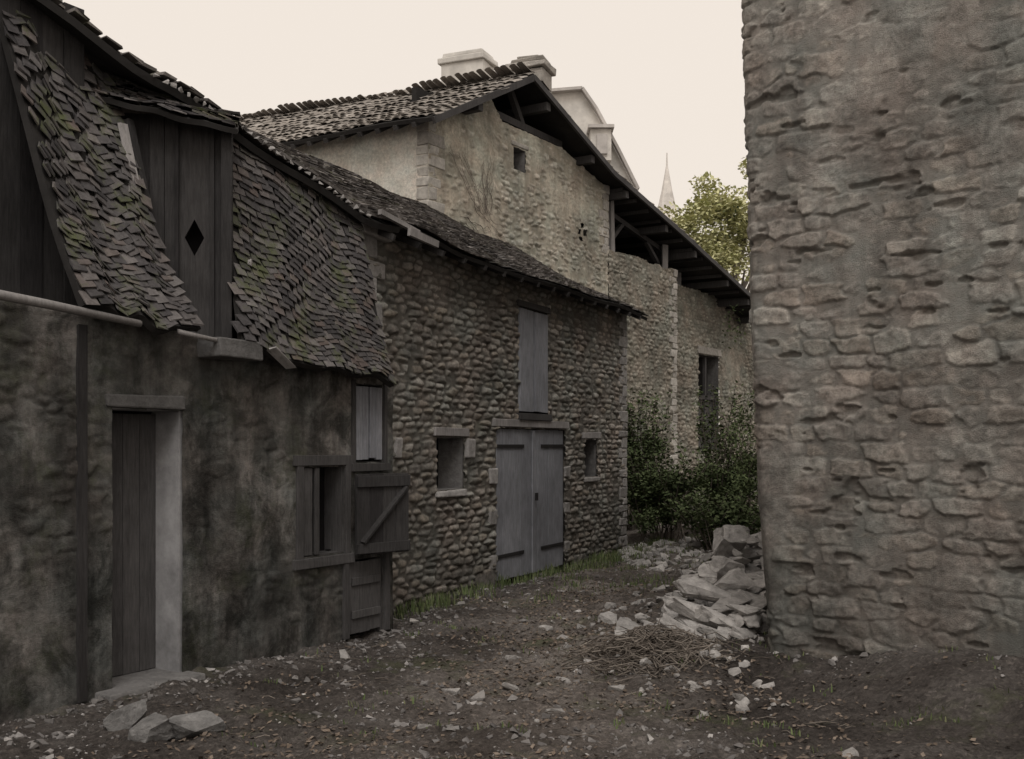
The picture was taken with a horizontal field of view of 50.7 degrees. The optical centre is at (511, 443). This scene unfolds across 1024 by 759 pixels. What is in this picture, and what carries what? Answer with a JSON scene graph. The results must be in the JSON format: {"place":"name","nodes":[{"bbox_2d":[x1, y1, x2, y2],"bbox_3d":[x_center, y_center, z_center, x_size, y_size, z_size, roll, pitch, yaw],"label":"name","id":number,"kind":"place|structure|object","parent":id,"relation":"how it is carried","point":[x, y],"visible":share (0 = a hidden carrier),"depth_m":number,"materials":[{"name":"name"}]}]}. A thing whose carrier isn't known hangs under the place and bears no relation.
{"place":"outdoors","nodes":[
{"label":"outdoors","id":0,"kind":"place"},
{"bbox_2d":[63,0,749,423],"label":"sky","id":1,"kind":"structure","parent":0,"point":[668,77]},
{"bbox_2d":[0,507,1023,758],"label":"ground","id":2,"kind":"structure","parent":0,"point":[994,725],"depth_m":7.25,"materials":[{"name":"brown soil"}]},
{"bbox_2d":[103,700,146,730],"bbox_3d":[-2.416,1.713,6.742,0.266,0.217,0.222,0,0,-23],"label":"loose boulder","id":3,"kind":"object","parent":2,"relation":"on","point":[129,716],"visible":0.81,"depth_m":6.67,"materials":[{"name":"stone"}]},
{"bbox_2d":[127,712,174,742],"bbox_3d":[-2.191,1.725,6.504,0.246,0.157,0.283,0,0,43],"label":"loose boulder","id":4,"kind":"object","parent":2,"relation":"on","point":[155,726],"visible":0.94,"depth_m":6.43,"materials":[{"name":"stone"}]},
{"bbox_2d":[168,710,225,739],"bbox_3d":[-1.934,1.724,6.610,0.360,0.164,0.178,0,0,-13],"label":"loose boulder","id":5,"kind":"object","parent":2,"relation":"on","point":[198,723],"visible":0.88,"depth_m":6.57,"materials":[{"name":"stone"}]},
{"bbox_2d":[0,0,410,723],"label":"plastered cottage","id":6,"kind":"structure","parent":2,"relation":"on","point":[196,418],"depth_m":8.17,"materials":[{"name":"paint"}]},
{"bbox_2d":[112,411,151,676],"bbox_3d":[-2.926,0.750,7.998,0.037,2.200,0.820,0,0,31],"label":"house door interior","id":7,"kind":"structure","parent":6,"relation":"in","point":[122,412],"depth_m":8.09,"materials":[{"name":"black wood"}]},
{"bbox_2d":[112,413,155,676],"bbox_3d":[-2.883,0.744,7.971,0.039,1.944,0.606,0,0,31],"label":"house door leaf","id":8,"kind":"structure","parent":6,"relation":"in","point":[133,435],"depth_m":8.04,"materials":[{"name":"brown wood"}]},
{"bbox_2d":[312,467,323,551],"bbox_3d":[-1.851,0.585,9.573,0.037,0.970,0.730,0,0,31],"label":"window interior","id":9,"kind":"structure","parent":6,"relation":"in","point":[321,468],"depth_m":9.76,"materials":[{"name":"black wood"}]},
{"bbox_2d":[292,455,354,570],"bbox_3d":[-1.664,0.585,9.454,0.110,0.976,0.786,0,0,31],"label":"window frame","id":10,"kind":"structure","parent":6,"relation":"in","point":[303,547],"depth_m":9.35,"materials":[{"name":"brown wood"}]},
{"bbox_2d":[342,380,390,639],"bbox_3d":[-1.342,0.585,9.937,0.090,2.330,0.660,0,0,31],"label":"low door and frames","id":11,"kind":"structure","parent":6,"relation":"in","point":[360,579],"depth_m":9.94,"materials":[{"name":"brown wood"}]},
{"bbox_2d":[28,0,648,614],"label":"stone barn","id":12,"kind":"structure","parent":2,"relation":"on","point":[508,364],"depth_m":13.11,"materials":[{"name":"grey stone"}]},
{"bbox_2d":[496,308,562,579],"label":"door leaves","id":13,"kind":"structure","parent":12,"relation":"in","point":[525,523],"depth_m":14.20,"materials":[{"name":"grey wood"}]},
{"bbox_2d":[290,124,428,200],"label":"limewashed side wall","id":14,"kind":"structure","parent":2,"relation":"on","point":[386,159],"depth_m":17.08,"materials":[{"name":"beige paint"}]},
{"bbox_2d":[15,566,1008,758],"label":"fallen leaves","id":15,"kind":"object","parent":2,"relation":"on","point":[553,752],"visible":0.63,"depth_m":7.54,"materials":[{"name":"brown plant"}]},
{"bbox_2d":[428,100,608,475],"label":"gable wall","id":16,"kind":"structure","parent":2,"relation":"on","point":[548,202],"depth_m":18.90,"materials":[{"name":"beige stone"}]},
{"bbox_2d":[449,146,509,237],"bbox_3d":[-0.513,-4.088,17.695,0.023,1.344,1.757,0,0,33],"label":"dry creeper","id":17,"kind":"object","parent":16,"relation":"attached to","point":[485,204],"visible":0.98,"depth_m":17.73,"materials":[{"name":"brown plant"}]},
{"bbox_2d":[513,147,525,172],"bbox_3d":[-0.011,-4.915,18.817,0.298,0.490,0.470,0,0,33],"label":"gable window reveal","id":18,"kind":"object","parent":16,"relation":"in","point":[519,162],"visible":0.43,"depth_m":18.93,"materials":[{"name":"grey stone"}]},
{"bbox_2d":[578,223,583,241],"bbox_3d":[1.239,-4.050,20.622,0.040,0.600,0.500,0,0,33],"label":"vent interior","id":19,"kind":"object","parent":16,"relation":"attached to","point":[580,237],"visible":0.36,"depth_m":20.73,"materials":[{"name":"black"}]},
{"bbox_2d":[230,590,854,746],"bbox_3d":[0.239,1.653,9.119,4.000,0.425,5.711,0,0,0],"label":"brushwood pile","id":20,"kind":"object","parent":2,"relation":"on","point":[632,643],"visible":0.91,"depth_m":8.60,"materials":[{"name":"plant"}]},
{"bbox_2d":[239,525,858,756],"bbox_3d":[1.337,1.353,12.522,4.410,1.027,13.131,0,0,14],"label":"rubble pile","id":21,"kind":"object","parent":2,"relation":"on","point":[726,584],"visible":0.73,"depth_m":9.77,"materials":[{"name":"stone"}]},
{"bbox_2d":[416,121,721,472],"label":"corner blocks","id":22,"kind":"structure","parent":2,"relation":"on","point":[425,138],"depth_m":16.86,"materials":[{"name":"stone"}]},
{"bbox_2d":[552,92,632,185],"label":"end wall","id":23,"kind":"structure","parent":2,"relation":"on","point":[578,108],"depth_m":34.00,"materials":[{"name":"beige paint"}]},
{"bbox_2d":[552,86,639,189],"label":"slate roof","id":24,"kind":"structure","parent":23,"relation":"on","point":[587,96],"depth_m":33.75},
{"bbox_2d":[589,129,610,163],"bbox_3d":[2.750,-9.250,33.800,0.640,0.960,0.800,0,0,0],"label":"dormer","id":25,"kind":"object","parent":24,"relation":"on","point":[593,133],"visible":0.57,"depth_m":33.40,"materials":[{"name":"beige paint"}]},
{"bbox_2d":[587,124,613,153],"bbox_3d":[2.750,-9.395,33.750,0.800,0.890,1.000,0,0,0],"label":"dormer window","id":26,"kind":"structure","parent":23,"relation":"on","point":[602,143],"depth_m":33.31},
{"bbox_2d":[222,534,1020,753],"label":"weeds","id":27,"kind":"object","parent":2,"relation":"on","point":[613,558],"visible":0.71,"depth_m":12.32,"materials":[{"name":"green plant"}]},
{"bbox_2d":[608,249,677,522],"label":"annex wall","id":28,"kind":"structure","parent":2,"relation":"on","point":[643,285],"depth_m":22.91,"materials":[{"name":"stone"}]},
{"bbox_2d":[626,385,674,530],"bbox_3d":[2.423,0.310,20.768,1.456,2.885,1.723,0,0,0],"label":"bush","id":29,"kind":"object","parent":2,"relation":"on","point":[653,442],"visible":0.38,"depth_m":20.62,"materials":[{"name":"green plant"}]},
{"bbox_2d":[626,444,711,542],"bbox_3d":[2.538,0.855,18.716,1.700,1.800,1.683,0,0,36],"label":"bush","id":30,"kind":"object","parent":2,"relation":"on","point":[648,491],"visible":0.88,"depth_m":18.51,"materials":[{"name":"green plant"}]},
{"bbox_2d":[658,157,750,290],"bbox_3d":[8.492,-4.403,38.433,7.084,12.324,4.396,0,0,-27],"label":"tree","id":31,"kind":"object","parent":2,"relation":"on","point":[721,247],"visible":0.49,"depth_m":37.26,"materials":[{"name":"green plant"}]},
{"bbox_2d":[658,380,758,522],"bbox_3d":[3.956,0.292,20.079,2.429,2.925,2.035,0,0,0],"label":"bush","id":32,"kind":"object","parent":2,"relation":"on","point":[716,472],"visible":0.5,"depth_m":19.82,"materials":[{"name":"green plant"}]},
{"bbox_2d":[658,487,760,551],"bbox_3d":[3.403,1.255,17.459,2.044,1.176,1.781,0,0,0],"label":"bush","id":33,"kind":"object","parent":2,"relation":"on","point":[716,516],"visible":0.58,"depth_m":17.42,"materials":[{"name":"green plant"}]},
{"bbox_2d":[676,284,758,513],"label":"annex wall","id":34,"kind":"structure","parent":2,"relation":"on","point":[702,318],"depth_m":26.69,"materials":[{"name":"stone"}]},
{"bbox_2d":[289,75,750,323],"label":"roof timbers","id":35,"kind":"object","parent":34,"relation":"on","point":[515,115],"visible":0.34,"depth_m":21.37,"materials":[{"name":"brown wood"}]},
{"bbox_2d":[240,74,532,145],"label":"slope deck","id":36,"kind":"structure","parent":35,"relation":"on","point":[406,120],"depth_m":17.35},
{"bbox_2d":[240,70,540,141],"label":"slope","id":37,"kind":"structure","parent":36,"relation":"on","point":[413,109],"depth_m":18.68,"materials":[{"name":"tile"}]},
{"bbox_2d":[412,87,608,295],"bbox_3d":[1.414,-4.825,24.159,2.600,2.750,12.400,0,0,33],"label":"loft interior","id":38,"kind":"object","parent":35,"relation":"on","point":[418,93],"visible":0.05,"depth_m":18.82,"materials":[{"name":"black"}]},
{"bbox_2d":[492,74,610,175],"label":"slope deck","id":39,"kind":"structure","parent":35,"relation":"on","point":[554,123],"depth_m":19.60,"materials":[{"name":"brown wood"}]},
{"bbox_2d":[240,62,604,157],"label":"roof tiles","id":40,"kind":"structure","parent":39,"relation":"on","point":[518,68],"depth_m":19.36,"materials":[{"name":"tile"}]},
{"bbox_2d":[438,48,497,83],"bbox_3d":[-0.894,-6.483,22.008,1.040,2.857,0.733,0,0,23],"label":"chimney rendered","id":41,"kind":"object","parent":40,"relation":"on","point":[460,62],"visible":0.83,"depth_m":21.72,"materials":[{"name":"beige paint"}]},
{"bbox_2d":[505,55,555,93],"bbox_3d":[0.360,-6.191,20.498,0.806,2.316,0.678,0,0,23],"label":"chimney stone","id":42,"kind":"object","parent":39,"relation":"on","point":[547,73],"visible":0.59,"depth_m":20.23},
{"bbox_2d":[595,174,680,243],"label":"slope deck","id":43,"kind":"structure","parent":35,"relation":"on","point":[611,181],"depth_m":22.60,"materials":[{"name":"brown wood"}]},
{"bbox_2d":[608,201,680,285],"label":"loft posts","id":44,"kind":"object","parent":35,"relation":"on","point":[664,254],"visible":0.41,"depth_m":21.77,"materials":[{"name":"wood"}]},
{"bbox_2d":[614,213,660,263],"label":"loft braces","id":45,"kind":"object","parent":44,"relation":"attached to","point":[650,244],"visible":0.67,"depth_m":23.24,"materials":[{"name":"brown wood"}]},
{"bbox_2d":[608,236,739,292],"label":"slope deck","id":46,"kind":"structure","parent":35,"relation":"on","point":[684,243],"depth_m":25.20,"materials":[{"name":"brown wood"}]},
{"bbox_2d":[704,290,750,317],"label":"slope deck","id":47,"kind":"structure","parent":35,"relation":"on","point":[744,311],"depth_m":27.20,"materials":[{"name":"brown wood"}]},
{"bbox_2d":[698,354,718,449],"bbox_3d":[4.748,-1.015,26.950,0.298,2.450,1.370,0,0,33],"label":"tall opening reveal","id":48,"kind":"object","parent":34,"relation":"attached to","point":[712,370],"visible":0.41,"depth_m":27.44,"materials":[{"name":"stone"}]},
{"bbox_2d":[698,357,706,395],"bbox_3d":[4.606,-1.015,27.044,0.037,2.550,1.470,0,0,33],"label":"tall opening interior","id":49,"kind":"object","parent":48,"relation":"attached to","point":[700,375],"depth_m":27.28,"materials":[{"name":"black"}]},
{"bbox_2d":[698,357,715,449],"bbox_3d":[4.770,-1.000,26.936,0.150,2.300,1.210,0,0,33],"label":"opening woodwork","id":50,"kind":"object","parent":48,"relation":"attached to","point":[708,398],"visible":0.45,"depth_m":26.86,"materials":[{"name":"brown wood"}]},
{"bbox_2d":[741,0,1023,658],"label":"curved wall","id":51,"kind":"structure","parent":2,"relation":"on","point":[884,144],"depth_m":7.92,"materials":[{"name":"stone"}]},
{"bbox_2d":[718,188,756,532],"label":"wall plants","id":52,"kind":"object","parent":51,"relation":"attached to","point":[745,478],"depth_m":9.06,"materials":[{"name":"green plant"}]},
{"bbox_2d":[612,166,677,225],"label":"slope","id":53,"kind":"structure","parent":0,"point":[637,189],"depth_m":21.42,"materials":[{"name":"tile"}]},
{"bbox_2d":[658,153,677,220],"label":"church spire","id":54,"kind":"structure","parent":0,"point":[666,196],"depth_m":59.74,"materials":[{"name":"stone"}]}
]}

